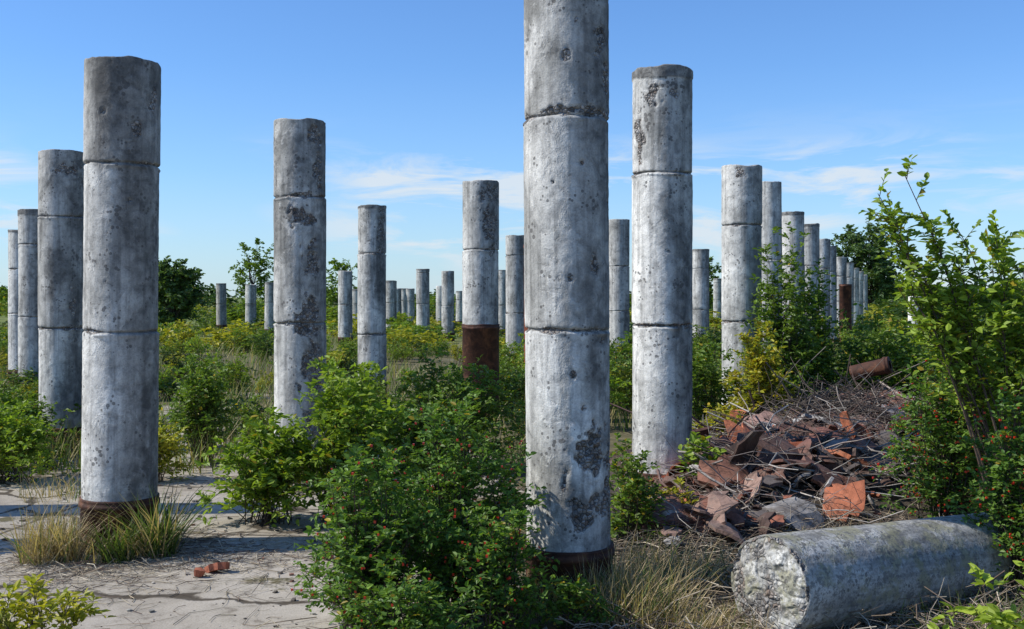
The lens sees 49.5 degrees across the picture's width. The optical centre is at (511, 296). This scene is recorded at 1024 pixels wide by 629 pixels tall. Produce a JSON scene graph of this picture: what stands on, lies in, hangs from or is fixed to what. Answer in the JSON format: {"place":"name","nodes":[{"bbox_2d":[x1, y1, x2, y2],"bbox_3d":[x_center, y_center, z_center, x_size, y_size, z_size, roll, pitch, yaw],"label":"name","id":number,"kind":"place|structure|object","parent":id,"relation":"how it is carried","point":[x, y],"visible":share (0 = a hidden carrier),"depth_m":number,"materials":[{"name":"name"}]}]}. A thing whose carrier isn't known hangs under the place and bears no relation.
{"place":"outdoors","nodes":[
{"label":"outdoors","id":0,"kind":"place"},
{"bbox_2d":[445,333,454,341],"bbox_3d":[-2.302,1.449,40.000,0.495,0.302,0.496,0,0,0],"label":"rusty base collar","id":1,"kind":"object","parent":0,"point":[451,337],"visible":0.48,"depth_m":39.80,"materials":[{"name":"metal"}]},
{"bbox_2d":[441,271,453,332],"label":"shaft","id":2,"kind":"object","parent":1,"relation":"on","point":[447,309],"visible":0.96,"depth_m":39.80,"materials":[{"name":"concrete"}]},
{"bbox_2d":[0,321,941,473],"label":"field grass","id":3,"kind":"structure","parent":0,"point":[267,405],"depth_m":14.57,"materials":[{"name":"green plant"}]},
{"bbox_2d":[0,297,1023,628],"bbox_3d":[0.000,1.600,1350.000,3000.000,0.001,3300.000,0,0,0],"label":"ground","id":4,"kind":"structure","parent":0,"point":[194,601],"depth_m":6.52,"materials":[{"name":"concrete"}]},
{"bbox_2d":[7,370,17,385],"bbox_3d":[-8.821,1.449,20.000,0.495,0.302,0.496,0,0,0],"label":"rusty base collar","id":5,"kind":"object","parent":4,"relation":"on","point":[8,372],"visible":0.22,"depth_m":19.78,"materials":[{"name":"metal"}]},
{"bbox_2d":[8,229,18,369],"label":"shaft","id":6,"kind":"object","parent":5,"relation":"on","point":[13,244],"visible":0.36,"depth_m":19.78,"materials":[{"name":"concrete"}]},
{"bbox_2d":[0,381,75,450],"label":"green shrub","id":7,"kind":"object","parent":4,"relation":"on","point":[5,396],"visible":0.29,"depth_m":10.88,"materials":[{"name":"green plant"}]},
{"bbox_2d":[0,398,80,483],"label":"green shrub","id":8,"kind":"object","parent":4,"relation":"on","point":[22,437],"visible":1,"depth_m":9.53,"materials":[{"name":"green plant"}]},
{"bbox_2d":[0,573,116,628],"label":"green shrub","id":9,"kind":"object","parent":4,"relation":"on","point":[34,610],"visible":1,"depth_m":4.39,"materials":[{"name":"green plant"}]},
{"bbox_2d":[42,427,81,451],"bbox_3d":[-4.700,1.474,11.600,0.495,0.252,0.496,0,0,0],"label":"rusty base collar","id":10,"kind":"object","parent":4,"relation":"on","point":[66,429],"visible":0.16,"depth_m":11.39,"materials":[{"name":"metal"}]},
{"bbox_2d":[37,149,84,427],"bbox_3d":[-4.704,-0.085,11.601,0.474,2.870,0.475,0,0,0],"label":"shaft","id":11,"kind":"object","parent":10,"relation":"on","point":[60,236],"visible":0.83,"depth_m":11.40,"materials":[{"name":"concrete"}]},
{"bbox_2d":[78,492,159,555],"bbox_3d":[-2.509,1.434,7.100,0.494,0.332,0.496,1,0,0],"label":"rusty base collar","id":12,"kind":"object","parent":4,"relation":"on","point":[101,506],"visible":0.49,"depth_m":6.88,"materials":[{"name":"metal"}]},
{"bbox_2d":[81,56,160,501],"bbox_3d":[-2.497,-0.116,7.099,0.474,2.771,0.472,1,0,0],"label":"shaft","id":13,"kind":"object","parent":12,"relation":"on","point":[121,333],"visible":1,"depth_m":6.90,"materials":[{"name":"concrete"}]},
{"bbox_2d":[158,417,198,480],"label":"green shrub","id":14,"kind":"object","parent":4,"relation":"on","point":[164,445],"visible":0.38,"depth_m":9.64,"materials":[{"name":"green plant"}]},
{"bbox_2d":[158,255,205,329],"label":"broadleaf tree","id":15,"kind":"object","parent":4,"relation":"on","point":[177,298],"visible":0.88,"depth_m":49.55,"materials":[{"name":"green plant"}]},
{"bbox_2d":[159,353,240,465],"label":"green shrub","id":16,"kind":"object","parent":4,"relation":"on","point":[204,403],"visible":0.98,"depth_m":10.52,"materials":[{"name":"green plant"}]},
{"bbox_2d":[216,325,226,330],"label":"rusty base collar","id":17,"kind":"object","parent":4,"relation":"on","point":[220,326],"visible":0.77,"depth_m":51.80,"materials":[{"name":"metal"}]},
{"bbox_2d":[216,283,226,324],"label":"shaft","id":18,"kind":"object","parent":17,"relation":"on","point":[221,314],"visible":1,"depth_m":51.80,"materials":[{"name":"concrete"}]},
{"bbox_2d":[228,238,273,301],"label":"airy tree","id":19,"kind":"object","parent":4,"relation":"on","point":[260,279],"visible":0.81,"depth_m":69.70,"materials":[{"name":"green plant"}]},
{"bbox_2d":[194,406,329,527],"bbox_3d":[-1.721,1.196,7.880,0.985,0.836,0.776,0,0,0],"label":"green shrub","id":20,"kind":"object","parent":4,"relation":"on","point":[259,476],"visible":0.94,"depth_m":7.75,"materials":[{"name":"green plant"}]},
{"bbox_2d":[0,473,525,628],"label":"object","id":21,"kind":"structure","parent":4,"relation":"on","point":[99,566],"depth_m":6.56,"materials":[{"name":"grey concrete"}]},
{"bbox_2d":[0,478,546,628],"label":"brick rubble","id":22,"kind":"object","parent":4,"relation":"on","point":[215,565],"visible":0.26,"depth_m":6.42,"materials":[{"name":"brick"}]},
{"bbox_2d":[243,355,436,526],"bbox_3d":[-1.241,1.059,7.894,1.231,1.284,0.948,0,0,-28],"label":"green shrub","id":23,"kind":"object","parent":4,"relation":"on","point":[339,434],"visible":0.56,"depth_m":7.85,"materials":[{"name":"green plant"}]},
{"bbox_2d":[326,258,357,304],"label":"airy tree","id":24,"kind":"object","parent":4,"relation":"on","point":[336,267],"visible":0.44,"depth_m":77.38,"materials":[{"name":"green plant"}]},
{"bbox_2d":[338,337,352,345],"bbox_3d":[-5.402,1.449,36.000,0.495,0.302,0.496,0,0,0],"label":"rusty base collar","id":25,"kind":"object","parent":4,"relation":"on","point":[343,339],"visible":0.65,"depth_m":35.81,"materials":[{"name":"metal"}]},
{"bbox_2d":[338,271,352,336],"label":"shaft","id":26,"kind":"object","parent":25,"relation":"on","point":[345,321],"visible":0.98,"depth_m":35.80,"materials":[{"name":"concrete"}]},
{"bbox_2d":[326,356,390,434],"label":"green shrub","id":27,"kind":"object","parent":4,"relation":"on","point":[355,375],"visible":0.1,"depth_m":11.27,"materials":[{"name":"green plant"}]},
{"bbox_2d":[329,431,437,525],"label":"green shrub","id":28,"kind":"object","parent":4,"relation":"on","point":[371,450],"visible":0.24,"depth_m":7.32,"materials":[{"name":"green plant"}]},
{"bbox_2d":[291,442,488,628],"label":"wild rose bush","id":29,"kind":"object","parent":4,"relation":"on","point":[352,560],"visible":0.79,"depth_m":5.11,"materials":[{"name":"green plant"}]},
{"bbox_2d":[328,555,504,628],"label":"wild rose bush","id":30,"kind":"object","parent":4,"relation":"on","point":[420,616],"visible":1,"depth_m":4.71,"materials":[{"name":"green plant"}]},
{"bbox_2d":[364,343,525,467],"bbox_3d":[-0.458,1.022,10.143,1.738,1.218,1.268,0,0,12],"label":"green shrub","id":31,"kind":"object","parent":4,"relation":"on","point":[474,385],"visible":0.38,"depth_m":10.11,"materials":[{"name":"green plant"}]},
{"bbox_2d":[378,381,520,502],"bbox_3d":[-0.507,1.136,8.278,1.087,1.022,0.894,0,0,-23],"label":"green shrub","id":32,"kind":"object","parent":4,"relation":"on","point":[418,426],"visible":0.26,"depth_m":8.16,"materials":[{"name":"green plant"}]},
{"bbox_2d":[364,389,559,622],"bbox_3d":[-0.249,1.029,5.486,0.969,1.147,0.982,0,0,0],"label":"wild rose bush","id":33,"kind":"object","parent":4,"relation":"on","point":[452,465],"visible":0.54,"depth_m":5.45,"materials":[{"name":"green plant"}]},
{"bbox_2d":[0,315,948,486],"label":"weed undergrowth","id":34,"kind":"object","parent":4,"relation":"on","point":[621,368],"visible":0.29,"depth_m":18.39,"materials":[{"name":"green plant"}]},
{"bbox_2d":[461,324,499,420],"bbox_3d":[-0.400,0.972,14.199,0.494,1.257,0.494,0,0,0],"label":"rusty base collar","id":35,"kind":"object","parent":4,"relation":"on","point":[478,340],"visible":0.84,"depth_m":14.00,"materials":[{"name":"metal"}]},
{"bbox_2d":[462,180,498,324],"bbox_3d":[-0.401,-0.566,14.203,0.472,1.832,0.483,0,0,0],"label":"shaft","id":36,"kind":"object","parent":35,"relation":"on","point":[480,275],"visible":1,"depth_m":14.00,"materials":[{"name":"concrete"}]},
{"bbox_2d":[436,500,561,628],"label":"wild rose bush","id":37,"kind":"object","parent":4,"relation":"on","point":[491,581],"visible":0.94,"depth_m":5.04,"materials":[{"name":"green plant"}]},
{"bbox_2d":[0,296,1013,354],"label":"distant scrub","id":38,"kind":"object","parent":4,"relation":"on","point":[398,327],"visible":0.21,"depth_m":40.04,"materials":[{"name":"green plant"}]},
{"bbox_2d":[0,282,1021,310],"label":"distant tree line","id":39,"kind":"object","parent":4,"relation":"on","point":[209,298],"visible":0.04,"depth_m":131.88,"materials":[{"name":"green plant"}]},
{"bbox_2d":[0,419,1023,628],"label":"grass tufts","id":40,"kind":"object","parent":4,"relation":"on","point":[163,536],"visible":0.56,"depth_m":6.31,"materials":[{"name":"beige plant"}]},
{"bbox_2d":[524,540,614,600],"bbox_3d":[0.309,1.464,6.000,0.495,0.272,0.496,0,0,0],"label":"rusty base collar","id":41,"kind":"object","parent":4,"relation":"on","point":[568,561],"visible":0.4,"depth_m":5.78,"materials":[{"name":"metal"}]},
{"bbox_2d":[523,0,610,551],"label":"shaft","id":42,"kind":"object","parent":41,"relation":"on","point":[566,225],"visible":0.99,"depth_m":5.80,"materials":[{"name":"concrete"}]},
{"bbox_2d":[530,573,621,628],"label":"green shrub","id":43,"kind":"object","parent":4,"relation":"on","point":[574,602],"visible":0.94,"depth_m":5.25,"materials":[{"name":"green plant"}]},
{"bbox_2d":[609,432,675,549],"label":"wild rose bush","id":44,"kind":"object","parent":4,"relation":"on","point":[633,487],"visible":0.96,"depth_m":6.84,"materials":[{"name":"green plant"}]},
{"bbox_2d":[631,471,661,484],"bbox_3d":[1.160,1.469,8.600,0.495,0.262,0.496,0,0,0],"label":"rusty base collar","id":45,"kind":"object","parent":4,"relation":"on","point":[645,475],"visible":0.06,"depth_m":8.39,"materials":[{"name":"metal"}]},
{"bbox_2d":[631,64,692,473],"bbox_3d":[1.161,-0.209,8.593,0.484,3.098,0.478,0,0,0],"label":"shaft","id":46,"kind":"object","parent":45,"relation":"on","point":[662,232],"visible":0.94,"depth_m":8.40,"materials":[{"name":"concrete"}]},
{"bbox_2d":[649,476,698,527],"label":"yellowing shrub","id":47,"kind":"object","parent":4,"relation":"on","point":[678,481],"visible":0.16,"depth_m":7.18,"materials":[{"name":"green plant"}]},
{"bbox_2d":[677,431,726,491],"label":"green shrub","id":48,"kind":"object","parent":4,"relation":"on","point":[694,439],"visible":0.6,"depth_m":8.01,"materials":[{"name":"green plant"}]},
{"bbox_2d":[709,256,721,305],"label":"airy tree","id":49,"kind":"object","parent":4,"relation":"on","point":[714,270],"visible":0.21,"depth_m":78.07,"materials":[{"name":"green plant"}]},
{"bbox_2d":[692,396,743,437],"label":"green shrub","id":50,"kind":"object","parent":4,"relation":"on","point":[719,409],"visible":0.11,"depth_m":10.38,"materials":[{"name":"green plant"}]},
{"bbox_2d":[692,342,748,428],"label":"green shrub","id":51,"kind":"object","parent":4,"relation":"on","point":[700,373],"visible":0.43,"depth_m":11.31,"materials":[{"name":"green plant"}]},
{"bbox_2d":[703,318,800,417],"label":"yellowing shrub","id":52,"kind":"object","parent":4,"relation":"on","point":[755,363],"visible":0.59,"depth_m":10.86,"materials":[{"name":"yellow plant"}]},
{"bbox_2d":[732,221,835,405],"bbox_3d":[3.021,0.383,12.219,1.172,2.440,1.105,0,0,0],"label":"tall green shrub","id":53,"kind":"object","parent":4,"relation":"on","point":[784,334],"visible":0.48,"depth_m":12.10,"materials":[{"name":"green plant"}]},
{"bbox_2d":[547,346,1023,628],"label":"rubble pile","id":54,"kind":"object","parent":4,"relation":"on","point":[808,464],"visible":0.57,"depth_m":7.66,"materials":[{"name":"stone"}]},
{"bbox_2d":[849,356,892,380],"bbox_3d":[3.718,0.748,11.503,0.401,0.184,0.184,-17,-8,29],"label":"rusty pipe","id":55,"kind":"object","parent":54,"relation":"on","point":[884,366],"visible":0.98,"depth_m":11.44,"materials":[{"name":"metal"}]},
{"bbox_2d":[784,257,859,402],"bbox_3d":[3.506,0.566,12.875,1.063,2.074,1.002,0,0,0],"label":"tall green shrub","id":56,"kind":"object","parent":4,"relation":"on","point":[820,333],"visible":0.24,"depth_m":12.74,"materials":[{"name":"green plant"}]},
{"bbox_2d":[839,284,851,341],"bbox_3d":[9.100,0.624,30.300,0.353,1.952,0.354,0,0,0],"label":"pipe","id":57,"kind":"object","parent":4,"relation":"on","point":[845,297],"visible":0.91,"depth_m":30.16,"materials":[{"name":"metal"}]},
{"bbox_2d":[831,217,906,303],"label":"broadleaf tree","id":58,"kind":"object","parent":4,"relation":"on","point":[881,282],"visible":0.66,"depth_m":78.83,"materials":[{"name":"green plant"}]},
{"bbox_2d":[731,512,1018,628],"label":"fallen concrete column","id":59,"kind":"structure","parent":4,"relation":"on","point":[805,579],"depth_m":5.34,"materials":[{"name":"grey concrete"}]},
{"bbox_2d":[819,303,945,398],"bbox_3d":[4.207,0.835,12.837,1.834,1.542,1.371,0,0,0],"label":"green shrub","id":60,"kind":"object","parent":4,"relation":"on","point":[901,359],"visible":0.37,"depth_m":12.68,"materials":[{"name":"green plant"}]},
{"bbox_2d":[858,154,1023,510],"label":"leafy sapling","id":61,"kind":"object","parent":4,"relation":"on","point":[953,346],"visible":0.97,"depth_m":6.99,"materials":[{"name":"green plant"}]},
{"bbox_2d":[869,325,1023,518],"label":"wild rose bush","id":62,"kind":"object","parent":4,"relation":"on","point":[954,478],"visible":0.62,"depth_m":7.42,"materials":[{"name":"green plant"}]},
{"bbox_2d":[911,263,1023,505],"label":"green shrub","id":63,"kind":"object","parent":4,"relation":"on","point":[988,295],"visible":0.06,"depth_m":7.97,"materials":[{"name":"green plant"}]},
{"bbox_2d":[945,377,1023,599],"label":"wild rose bush","id":64,"kind":"object","parent":4,"relation":"on","point":[1004,496],"visible":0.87,"depth_m":5.92,"materials":[{"name":"green plant"}]},
{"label":"rusty base collar","id":65,"kind":"object","parent":4,"relation":"on","visible":0},
{"bbox_2d":[416,269,429,332],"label":"shaft","id":66,"kind":"object","parent":65,"relation":"on","point":[422,300],"visible":0.9,"depth_m":37.80,"materials":[{"name":"concrete"}]},
{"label":"rusty base collar","id":67,"kind":"object","parent":4,"relation":"on","visible":0},
{"bbox_2d":[436,286,441,322],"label":"shaft","id":68,"kind":"object","parent":67,"relation":"on","point":[438,300],"visible":0.51,"depth_m":49.79,"materials":[{"name":"concrete"}]},
{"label":"rusty base collar","id":69,"kind":"object","parent":4,"relation":"on","visible":0},
{"bbox_2d":[692,249,708,342],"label":"shaft","id":70,"kind":"object","parent":69,"relation":"on","point":[700,280],"visible":0.84,"depth_m":29.80,"materials":[{"name":"concrete"}]},
{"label":"rusty base collar","id":71,"kind":"object","parent":4,"relation":"on","visible":0},
{"bbox_2d":[761,181,781,352],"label":"shaft","id":72,"kind":"object","parent":71,"relation":"on","point":[771,205],"visible":0.31,"depth_m":20.80,"materials":[{"name":"concrete"}]},
{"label":"rusty base collar","id":73,"kind":"object","parent":4,"relation":"on","visible":0},
{"bbox_2d":[782,211,804,332],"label":"shaft","id":74,"kind":"object","parent":73,"relation":"on","point":[796,218],"visible":0.38,"depth_m":22.81,"materials":[{"name":"concrete"}]},
{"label":"rusty base collar","id":75,"kind":"object","parent":4,"relation":"on","visible":0},
{"bbox_2d":[804,223,819,327],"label":"shaft","id":76,"kind":"object","parent":75,"relation":"on","point":[811,247],"visible":0.27,"depth_m":26.78,"materials":[{"name":"concrete"}]},
{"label":"rusty base collar","id":77,"kind":"object","parent":4,"relation":"on","visible":0},
{"bbox_2d":[830,246,836,337],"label":"shaft","id":78,"kind":"object","parent":77,"relation":"on","point":[833,270],"visible":0.36,"depth_m":34.78,"materials":[{"name":"concrete"}]},
{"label":"rusty base collar","id":79,"kind":"object","parent":4,"relation":"on","visible":0},
{"bbox_2d":[245,284,256,326],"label":"shaft","id":80,"kind":"object","parent":79,"relation":"on","point":[250,302],"visible":0.91,"depth_m":47.80,"materials":[{"name":"concrete"}]},
{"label":"rusty base collar","id":81,"kind":"object","parent":4,"relation":"on","visible":0},
{"bbox_2d":[264,282,275,328],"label":"shaft","id":82,"kind":"object","parent":81,"relation":"on","point":[269,307],"visible":0.77,"depth_m":44.79,"materials":[{"name":"concrete"}]},
{"bbox_2d":[0,0,1023,296],"label":"sky","id":83,"kind":"structure","parent":0,"point":[416,100],"materials":[{"name":"blue"}]},
{"bbox_2d":[927,560,1023,628],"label":"leafy branch","id":84,"kind":"object","parent":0,"point":[998,620],"visible":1,"depth_m":3.44,"materials":[{"name":"green plant"}]},
{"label":"rusty base collar","id":85,"kind":"object","parent":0,"visible":0},
{"bbox_2d":[406,288,414,320],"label":"shaft","id":86,"kind":"object","parent":85,"relation":"on","point":[410,297],"visible":0.9,"depth_m":59.80,"materials":[{"name":"concrete"}]},
{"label":"rusty base collar","id":87,"kind":"object","parent":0,"visible":0},
{"bbox_2d":[456,291,461,320],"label":"shaft","id":88,"kind":"object","parent":87,"relation":"on","point":[458,305],"visible":0.75,"depth_m":59.78,"materials":[{"name":"concrete"}]},
{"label":"rusty base collar","id":89,"kind":"object","parent":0,"visible":0},
{"bbox_2d":[608,219,629,356],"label":"shaft","id":90,"kind":"object","parent":89,"relation":"on","point":[619,274],"visible":0.79,"depth_m":23.79,"materials":[{"name":"concrete"}]},
{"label":"rusty base collar","id":91,"kind":"object","parent":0,"visible":0},
{"bbox_2d":[713,278,721,318],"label":"shaft","id":92,"kind":"object","parent":91,"relation":"on","point":[717,303],"visible":0.79,"depth_m":59.80,"materials":[{"name":"concrete"}]},
{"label":"rusty base collar","id":93,"kind":"object","parent":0,"visible":0},
{"bbox_2d":[819,238,830,338],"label":"shaft","id":94,"kind":"object","parent":93,"relation":"on","point":[825,247],"visible":0.44,"depth_m":30.79,"materials":[{"name":"concrete"}]},
{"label":"rusty base collar","id":95,"kind":"object","parent":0,"visible":0},
{"bbox_2d":[837,257,846,333],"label":"shaft","id":96,"kind":"object","parent":95,"relation":"on","point":[841,270],"visible":0.42,"depth_m":38.79,"materials":[{"name":"concrete"}]},
{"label":"rusty base collar","id":97,"kind":"object","parent":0,"visible":0},
{"bbox_2d":[847,263,853,325],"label":"shaft","id":98,"kind":"object","parent":97,"relation":"on","point":[850,273],"visible":0.38,"depth_m":43.80,"materials":[{"name":"concrete"}]},
{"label":"rusty base collar","id":99,"kind":"object","parent":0,"visible":0},
{"bbox_2d":[854,268,859,324],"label":"shaft","id":100,"kind":"object","parent":99,"relation":"on","point":[856,288],"visible":0.44,"depth_m":49.77,"materials":[{"name":"concrete"}]},
{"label":"rusty base collar","id":101,"kind":"object","parent":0,"visible":0},
{"bbox_2d":[859,272,863,320],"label":"shaft","id":102,"kind":"object","parent":101,"relation":"on","point":[861,280],"visible":0.41,"depth_m":56.79,"materials":[{"name":"concrete"}]},
{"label":"rusty base collar","id":103,"kind":"object","parent":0,"visible":0},
{"bbox_2d":[863,275,867,312],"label":"shaft","id":104,"kind":"object","parent":103,"relation":"on","point":[865,295],"visible":0.43,"depth_m":64.78,"materials":[{"name":"concrete"}]},
{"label":"rusty base collar","id":105,"kind":"object","parent":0,"visible":0},
{"bbox_2d":[498,270,505,328],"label":"shaft","id":106,"kind":"object","parent":105,"relation":"on","point":[502,294],"visible":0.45,"depth_m":44.78,"materials":[{"name":"concrete"}]},
{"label":"rusty base collar","id":107,"kind":"object","parent":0,"visible":0},
{"bbox_2d":[273,118,326,472],"bbox_3d":[-1.909,-0.016,10.000,0.471,3.133,0.474,0,0,0],"label":"shaft","id":108,"kind":"object","parent":107,"relation":"on","point":[299,209],"visible":0.83,"depth_m":9.80,"materials":[{"name":"concrete"}]},
{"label":"rusty base collar","id":109,"kind":"object","parent":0,"visible":0},
{"bbox_2d":[721,164,762,407],"bbox_3d":[2.654,-0.081,12.801,0.479,2.862,0.468,0,0,0],"label":"shaft","id":110,"kind":"object","parent":109,"relation":"on","point":[741,209],"visible":0.77,"depth_m":12.60,"materials":[{"name":"concrete"}]},
{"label":"rusty base collar","id":111,"kind":"object","parent":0,"visible":0},
{"bbox_2d":[357,204,386,383],"bbox_3d":[-2.273,-0.041,18.005,0.476,2.881,0.483,0,0,0],"label":"shaft","id":112,"kind":"object","parent":111,"relation":"on","point":[371,314],"visible":0.89,"depth_m":17.80,"materials":[{"name":"concrete"}]},
{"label":"rusty base collar","id":113,"kind":"object","parent":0,"visible":0},
{"bbox_2d":[17,209,39,381],"bbox_3d":[-7.307,-0.016,16.995,0.486,2.633,0.476,0,0,0],"label":"shaft","id":114,"kind":"object","parent":113,"relation":"on","point":[28,343],"visible":0.57,"depth_m":16.78,"materials":[{"name":"concrete"}]},
{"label":"rusty base collar","id":115,"kind":"object","parent":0,"visible":0},
{"bbox_2d":[505,235,523,356],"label":"shaft","id":116,"kind":"object","parent":115,"relation":"on","point":[514,256],"visible":0.74,"depth_m":23.79,"materials":[{"name":"concrete"}]},
{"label":"rusty base collar","id":117,"kind":"object","parent":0,"visible":0},
{"bbox_2d":[386,280,396,326],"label":"shaft","id":118,"kind":"object","parent":117,"relation":"on","point":[391,298],"visible":0.76,"depth_m":45.80,"materials":[{"name":"concrete"}]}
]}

